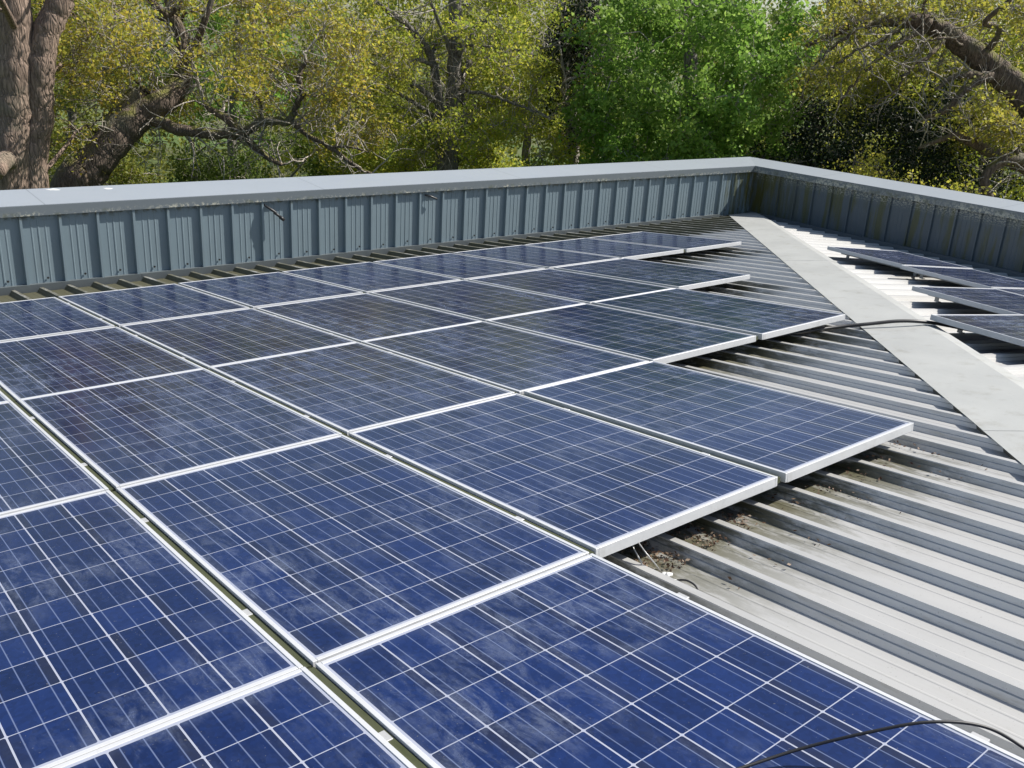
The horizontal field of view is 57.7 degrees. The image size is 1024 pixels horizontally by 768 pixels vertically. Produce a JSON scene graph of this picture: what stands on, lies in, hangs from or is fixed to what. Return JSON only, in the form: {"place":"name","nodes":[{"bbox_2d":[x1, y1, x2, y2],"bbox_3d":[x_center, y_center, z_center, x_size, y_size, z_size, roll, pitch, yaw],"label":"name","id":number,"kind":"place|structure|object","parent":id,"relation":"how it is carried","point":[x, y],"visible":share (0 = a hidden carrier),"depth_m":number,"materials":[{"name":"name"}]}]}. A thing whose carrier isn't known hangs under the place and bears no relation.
{"place":"outdoors","nodes":[
{"label":"outdoors","id":0,"kind":"place"},
{"bbox_2d":[42,0,1022,86],"label":"sky","id":1,"kind":"structure","parent":0,"point":[810,1],"materials":[{"name":"white"}]},
{"bbox_2d":[48,42,1023,201],"bbox_3d":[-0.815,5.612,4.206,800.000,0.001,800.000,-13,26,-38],"label":"ground","id":2,"kind":"structure","parent":0,"point":[155,161],"depth_m":60.07,"materials":[{"name":"green plant"}]},
{"bbox_2d":[31,0,94,145],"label":"tree","id":3,"kind":"object","parent":2,"relation":"on","point":[34,11],"visible":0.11,"depth_m":25.27,"materials":[{"name":"green plant"}]},
{"bbox_2d":[0,0,163,189],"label":"oak tree","id":4,"kind":"object","parent":2,"relation":"on","point":[29,67],"visible":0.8,"depth_m":16.15,"materials":[{"name":"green plant"}]},
{"bbox_2d":[38,0,159,171],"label":"tree","id":5,"kind":"object","parent":2,"relation":"on","point":[72,113],"visible":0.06,"depth_m":27.52,"materials":[{"name":"green plant"}]},
{"bbox_2d":[48,116,175,185],"bbox_3d":[-9.468,-3.980,22.077,3.147,4.895,3.552,12,21,21],"label":"shrub","id":6,"kind":"object","parent":2,"relation":"on","point":[133,175],"visible":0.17,"depth_m":21.83,"materials":[{"name":"green plant"}]},
{"bbox_2d":[161,123,268,182],"bbox_3d":[-6.755,-3.782,22.141,3.318,4.755,3.416,-13,26,-38],"label":"shrub","id":7,"kind":"object","parent":2,"relation":"on","point":[208,174],"visible":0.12,"depth_m":21.20,"materials":[{"name":"green plant"}]},
{"bbox_2d":[32,0,415,187],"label":"oak tree","id":8,"kind":"object","parent":2,"relation":"on","point":[134,115],"visible":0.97,"depth_m":17.85,"materials":[{"name":"green plant"}]},
{"bbox_2d":[132,0,337,178],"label":"tree","id":9,"kind":"object","parent":2,"relation":"on","point":[234,105],"visible":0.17,"depth_m":25.77,"materials":[{"name":"green plant"}]},
{"bbox_2d":[231,124,349,179],"bbox_3d":[-5.439,-4.192,23.457,3.556,4.812,3.988,-13,26,-38],"label":"shrub","id":10,"kind":"object","parent":2,"relation":"on","point":[298,149],"visible":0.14,"depth_m":22.56,"materials":[{"name":"green plant"}]},
{"bbox_2d":[229,0,418,176],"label":"tree","id":11,"kind":"object","parent":2,"relation":"on","point":[295,166],"visible":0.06,"depth_m":28.85,"materials":[{"name":"green plant"}]},
{"bbox_2d":[299,122,427,176],"bbox_3d":[-3.627,-4.216,23.753,3.451,4.837,3.631,-13,26,-38],"label":"shrub","id":12,"kind":"object","parent":2,"relation":"on","point":[364,164],"visible":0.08,"depth_m":22.85,"materials":[{"name":"green plant"}]},
{"bbox_2d":[374,137,464,172],"bbox_3d":[-2.569,-4.523,24.881,3.383,4.763,3.284,-13,26,-38],"label":"shrub","id":13,"kind":"object","parent":2,"relation":"on","point":[407,148],"visible":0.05,"depth_m":24.09,"materials":[{"name":"green plant"}]},
{"bbox_2d":[282,0,596,172],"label":"young tree","id":14,"kind":"object","parent":2,"relation":"on","point":[450,144],"visible":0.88,"depth_m":20.65,"materials":[{"name":"green plant"}]},
{"bbox_2d":[360,0,528,170],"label":"tree","id":15,"kind":"object","parent":2,"relation":"on","point":[427,19],"visible":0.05,"depth_m":30.64,"materials":[{"name":"green plant"}]},
{"bbox_2d":[465,133,528,168],"bbox_3d":[-0.513,-4.172,23.921,3.463,4.980,3.153,-3,21,-16],"label":"shrub","id":16,"kind":"object","parent":2,"relation":"on","point":[500,159],"visible":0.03,"depth_m":23.62,"materials":[{"name":"green plant"}]},
{"bbox_2d":[0,212,1023,758],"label":"building","id":17,"kind":"structure","parent":2,"relation":"on","point":[918,602],"depth_m":3.75,"materials":[{"name":"grey metal"}]},
{"bbox_2d":[0,387,16,402],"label":"solar panel","id":18,"kind":"object","parent":17,"relation":"on","point":[5,396],"visible":0.58,"depth_m":4.94,"materials":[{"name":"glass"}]},
{"bbox_2d":[0,401,114,515],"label":"solar panel","id":19,"kind":"object","parent":17,"relation":"on","point":[41,464],"visible":0.91,"depth_m":3.88,"materials":[{"name":"glass"}]},
{"bbox_2d":[0,297,117,341],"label":"solar panel","id":20,"kind":"object","parent":17,"relation":"on","point":[31,318],"visible":0.87,"depth_m":7.00,"materials":[{"name":"glass"}]},
{"bbox_2d":[0,327,207,401],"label":"solar panel","id":21,"kind":"object","parent":17,"relation":"on","point":[44,365],"visible":0.81,"depth_m":5.68,"materials":[{"name":"glass"}]},
{"bbox_2d":[58,283,250,326],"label":"solar panel","id":22,"kind":"object","parent":17,"relation":"on","point":[119,308],"visible":0.73,"depth_m":7.59,"materials":[{"name":"glass"}]},
{"bbox_2d":[0,490,311,767],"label":"solar panel","id":23,"kind":"object","parent":17,"relation":"on","point":[121,617],"visible":0.87,"depth_m":2.59,"materials":[{"name":"glass"}]},
{"bbox_2d":[18,368,345,490],"bbox_3d":[-1.684,0.202,4.598,1.044,0.100,1.630,-13,20,-38],"label":"solar panel","id":24,"kind":"object","parent":17,"relation":"on","point":[120,434],"visible":0.76,"depth_m":4.45,"materials":[{"name":"glass"}]},
{"bbox_2d":[52,667,426,767],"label":"solar panel","id":25,"kind":"object","parent":17,"relation":"on","point":[305,717],"visible":1,"depth_m":2.14,"materials":[{"name":"glass"}]},
{"bbox_2d":[121,308,359,368],"bbox_3d":[-1.925,-0.304,6.453,1.044,0.100,1.630,-13,20,-38],"label":"solar panel","id":26,"kind":"object","parent":17,"relation":"on","point":[219,338],"visible":0.8,"depth_m":6.34,"materials":[{"name":"glass"}]},
{"bbox_2d":[178,272,364,308],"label":"solar panel","id":27,"kind":"object","parent":17,"relation":"on","point":[254,291],"visible":0.69,"depth_m":8.23,"materials":[{"name":"glass"}]},
{"bbox_2d":[116,435,593,667],"bbox_3d":[-0.647,0.528,3.375,1.044,0.100,1.630,-13,20,-38],"label":"solar panel","id":28,"kind":"object","parent":17,"relation":"on","point":[313,553],"visible":0.8,"depth_m":3.18,"materials":[{"name":"glass"}]},
{"bbox_2d":[209,342,516,435],"bbox_3d":[-0.886,0.018,5.234,1.044,0.099,1.630,-13,20,-38],"label":"solar panel","id":29,"kind":"object","parent":17,"relation":"on","point":[349,387],"visible":0.76,"depth_m":5.09,"materials":[{"name":"glass"}]},
{"bbox_2d":[256,293,479,342],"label":"solar panel","id":30,"kind":"object","parent":17,"relation":"on","point":[360,318],"visible":0.7,"depth_m":6.98,"materials":[{"name":"glass"}]},
{"bbox_2d":[282,262,460,293],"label":"solar panel","id":31,"kind":"object","parent":17,"relation":"on","point":[366,277],"visible":0.77,"depth_m":8.87,"materials":[{"name":"glass"}]},
{"bbox_2d":[0,157,754,295],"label":"parapet wall","id":32,"kind":"structure","parent":17,"relation":"on","point":[78,237],"depth_m":10.96,"materials":[{"name":"grey metal"}]},
{"bbox_2d":[264,204,284,220],"bbox_3d":[-2.673,-1.924,10.438,0.243,0.199,0.063,-2,21,-15],"label":"cable stub","id":33,"kind":"object","parent":32,"relation":"attached to","point":[276,214],"visible":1,"depth_m":10.42,"materials":[{"name":"black rubber"}]},
{"bbox_2d":[373,253,546,279],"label":"solar panel","id":34,"kind":"object","parent":17,"relation":"on","point":[459,266],"visible":0.71,"depth_m":9.51,"materials":[{"name":"glass"}]},
{"bbox_2d":[369,280,584,321],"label":"solar panel","id":35,"kind":"object","parent":17,"relation":"on","point":[475,300],"visible":0.67,"depth_m":7.62,"materials":[{"name":"glass"}]},
{"bbox_2d":[362,321,648,394],"bbox_3d":[-0.083,-0.163,5.866,1.044,0.100,1.630,-13,20,-38],"label":"solar panel","id":36,"kind":"object","parent":17,"relation":"on","point":[515,360],"visible":0.79,"depth_m":5.74,"materials":[{"name":"glass"}]},
{"bbox_2d":[454,245,620,268],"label":"solar panel","id":37,"kind":"object","parent":17,"relation":"on","point":[547,258],"visible":0.69,"depth_m":10.16,"materials":[{"name":"glass"}]},
{"bbox_2d":[348,393,779,557],"bbox_3d":[0.155,0.344,4.011,1.044,0.100,1.630,-13,20,-38],"label":"solar panel","id":38,"kind":"object","parent":17,"relation":"on","point":[599,488],"visible":0.92,"depth_m":3.81,"materials":[{"name":"glass"}]},
{"bbox_2d":[632,545,642,564],"bbox_3d":[0.428,0.590,3.212,0.031,0.096,0.085,-13,26,-38],"label":"wire","id":39,"kind":"object","parent":38,"relation":"hanging from","point":[637,554],"visible":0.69,"depth_m":3.19,"materials":[{"name":"metal"}]},
{"bbox_2d":[638,542,660,570],"bbox_3d":[0.466,0.599,3.197,0.096,0.085,0.033,15,23,29],"label":"wire","id":40,"kind":"object","parent":38,"relation":"hanging from","point":[649,556],"visible":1,"depth_m":3.18,"materials":[{"name":"metal"}]},
{"bbox_2d":[468,268,671,303],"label":"solar panel","id":41,"kind":"object","parent":17,"relation":"on","point":[580,287],"visible":0.75,"depth_m":8.27,"materials":[{"name":"glass"}]},
{"bbox_2d":[525,238,684,258],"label":"solar panel","id":42,"kind":"object","parent":17,"relation":"on","point":[610,248],"visible":0.81,"depth_m":10.76,"materials":[{"name":"glass"}]},
{"bbox_2d":[486,303,757,363],"bbox_3d":[0.724,-0.346,6.501,1.044,0.100,1.630,-13,20,-38],"label":"solar panel","id":43,"kind":"object","parent":17,"relation":"on","point":[644,336],"visible":0.86,"depth_m":6.34,"materials":[{"name":"glass"}]},
{"bbox_2d":[554,258,749,289],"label":"solar panel","id":44,"kind":"object","parent":17,"relation":"on","point":[663,274],"visible":0.84,"depth_m":8.87,"materials":[{"name":"glass"}]},
{"bbox_2d":[588,232,740,251],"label":"solar panel","id":45,"kind":"object","parent":17,"relation":"on","point":[689,244],"visible":0.89,"depth_m":11.38,"materials":[{"name":"glass"}]},
{"bbox_2d":[662,572,672,576],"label":"plastic scraps","id":46,"kind":"object","parent":17,"relation":"on","point":[669,574],"visible":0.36,"depth_m":3.15,"materials":[{"name":"white plastic"}]},
{"bbox_2d":[315,553,1023,767],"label":"solar panel","id":47,"kind":"object","parent":17,"relation":"on","point":[591,660],"visible":0.89,"depth_m":2.30,"materials":[{"name":"glass"}]},
{"bbox_2d":[737,720,1023,767],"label":"cable","id":48,"kind":"object","parent":47,"relation":"on","point":[1015,742],"visible":1,"depth_m":2.01,"materials":[{"name":"black rubber"}]},
{"bbox_2d":[676,579,698,589],"bbox_3d":[0.583,0.666,3.072,0.014,0.034,0.125,-11,25,-35],"label":"wire","id":49,"kind":"object","parent":17,"relation":"on","point":[692,583],"visible":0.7,"depth_m":3.07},
{"bbox_2d":[592,288,844,339],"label":"solar panel","id":50,"kind":"object","parent":17,"relation":"on","point":[761,320],"visible":0.91,"depth_m":6.99,"materials":[{"name":"glass"}]},
{"bbox_2d":[524,361,913,482],"bbox_3d":[0.973,0.157,4.654,1.040,0.100,1.630,-13,20,-38],"label":"solar panel","id":51,"kind":"object","parent":17,"relation":"on","point":[785,437],"visible":0.9,"depth_m":4.47,"materials":[{"name":"glass"}]},
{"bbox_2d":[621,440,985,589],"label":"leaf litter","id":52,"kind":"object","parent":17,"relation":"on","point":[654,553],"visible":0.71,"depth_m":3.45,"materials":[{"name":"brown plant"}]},
{"bbox_2d":[756,319,969,340],"bbox_3d":[2.335,-0.383,6.671,2.272,0.141,0.207,-3,21,-17],"label":"cable","id":53,"kind":"object","parent":17,"relation":"on","point":[868,324],"visible":0.77,"depth_m":6.78,"materials":[{"name":"black rubber"}]},
{"bbox_2d":[746,157,1023,276],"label":"parapet wall","id":54,"kind":"structure","parent":17,"relation":"on","point":[976,230],"depth_m":13.78,"materials":[{"name":"grey metal"}]},
{"bbox_2d":[827,246,972,275],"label":"solar panel","id":55,"kind":"object","parent":17,"relation":"on","point":[896,259],"visible":0.68,"depth_m":10.83,"materials":[{"name":"glass"}]},
{"bbox_2d":[900,265,1023,288],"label":"solar panel","id":56,"kind":"object","parent":17,"relation":"on","point":[972,278],"visible":0.77,"depth_m":9.95,"materials":[{"name":"glass"}]},
{"bbox_2d":[912,286,1023,313],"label":"solar panel","id":57,"kind":"object","parent":17,"relation":"on","point":[996,301],"visible":0.89,"depth_m":8.27,"materials":[{"name":"glass"}]},
{"bbox_2d":[930,314,1023,346],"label":"solar panel","id":58,"kind":"object","parent":17,"relation":"on","point":[1009,328],"visible":1,"depth_m":6.78,"materials":[{"name":"glass"}]},
{"bbox_2d":[993,288,1023,295],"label":"solar panel","id":59,"kind":"object","parent":17,"relation":"on","point":[1018,291],"visible":0.28,"depth_m":9.24,"materials":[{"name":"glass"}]},
{"bbox_2d":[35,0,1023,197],"bbox_3d":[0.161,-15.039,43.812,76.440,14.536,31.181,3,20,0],"label":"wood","id":60,"kind":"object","parent":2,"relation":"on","point":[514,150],"visible":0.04,"depth_m":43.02,"materials":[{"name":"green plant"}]},
{"bbox_2d":[461,1,604,169],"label":"tree","id":61,"kind":"object","parent":2,"relation":"on","point":[524,151],"visible":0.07,"depth_m":28.33,"materials":[{"name":"green plant"}]},
{"bbox_2d":[518,141,583,166],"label":"shrub","id":62,"kind":"object","parent":2,"relation":"on","point":[550,162],"visible":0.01,"depth_m":21.80,"materials":[{"name":"green plant"}]},
{"bbox_2d":[530,0,619,164],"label":"tree","id":63,"kind":"object","parent":2,"relation":"on","point":[570,60],"visible":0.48,"depth_m":21.81,"materials":[{"name":"green plant"}]},
{"bbox_2d":[530,0,703,164],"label":"tree","id":64,"kind":"object","parent":2,"relation":"on","point":[620,118],"visible":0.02,"depth_m":29.20,"materials":[{"name":"green plant"}]},
{"bbox_2d":[555,0,831,165],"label":"leafy tree","id":65,"kind":"object","parent":2,"relation":"on","point":[715,121],"visible":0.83,"depth_m":19.05,"materials":[{"name":"green plant"}]},
{"bbox_2d":[669,0,846,165],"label":"tree","id":66,"kind":"object","parent":2,"relation":"on","point":[776,14],"visible":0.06,"depth_m":29.04,"materials":[{"name":"green plant"}]},
{"bbox_2d":[741,78,910,181],"bbox_3d":[6.822,-3.645,21.437,4.111,6.479,3.944,5,20,4],"label":"holly shrub","id":67,"kind":"object","parent":2,"relation":"on","point":[834,155],"visible":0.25,"depth_m":20.35,"materials":[{"name":"green plant"}]},
{"bbox_2d":[745,22,929,165],"bbox_3d":[9.329,-6.574,27.611,5.708,8.038,5.042,8,20,13],"label":"tree","id":68,"kind":"object","parent":2,"relation":"on","point":[849,119],"visible":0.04,"depth_m":26.54,"materials":[{"name":"green plant"}]},
{"bbox_2d":[826,139,906,181],"bbox_3d":[6.207,-1.828,17.688,2.378,5.543,2.456,-13,26,-38],"label":"oak sapling","id":69,"kind":"object","parent":2,"relation":"on","point":[870,167],"visible":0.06,"depth_m":16.93,"materials":[{"name":"green plant"}]},
{"bbox_2d":[793,85,977,193],"bbox_3d":[8.406,-3.566,21.417,4.670,6.536,4.225,-13,26,-38],"label":"holly shrub","id":70,"kind":"object","parent":2,"relation":"on","point":[896,119],"visible":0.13,"depth_m":20.29,"materials":[{"name":"green plant"}]},
{"bbox_2d":[766,0,1023,198],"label":"oak tree","id":71,"kind":"object","parent":2,"relation":"on","point":[987,64],"visible":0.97,"depth_m":18.02,"materials":[{"name":"green plant"}]},
{"bbox_2d":[898,165,939,187],"bbox_3d":[6.857,-1.312,16.746,2.697,5.309,2.263,4,20,1],"label":"oak sapling","id":72,"kind":"object","parent":2,"relation":"on","point":[908,181],"visible":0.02,"depth_m":15.99,"materials":[{"name":"green plant"}]},
{"bbox_2d":[818,0,1023,189],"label":"tree","id":73,"kind":"object","parent":2,"relation":"on","point":[919,86],"visible":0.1,"depth_m":25.78,"materials":[{"name":"green plant"}]},
{"bbox_2d":[871,65,1023,201],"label":"holly shrub","id":74,"kind":"object","parent":2,"relation":"on","point":[966,173],"visible":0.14,"depth_m":19.99,"materials":[{"name":"green plant"}]},
{"bbox_2d":[935,173,1001,194],"bbox_3d":[7.549,-0.921,15.925,1.951,5.219,2.238,-13,26,-38],"label":"oak sapling","id":75,"kind":"object","parent":2,"relation":"on","point":[957,187],"visible":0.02,"depth_m":15.13,"materials":[{"name":"green plant"}]},
{"bbox_2d":[917,0,1023,201],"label":"tree","id":76,"kind":"object","parent":2,"relation":"on","point":[1021,193],"visible":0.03,"depth_m":26.35,"materials":[{"name":"green plant"}]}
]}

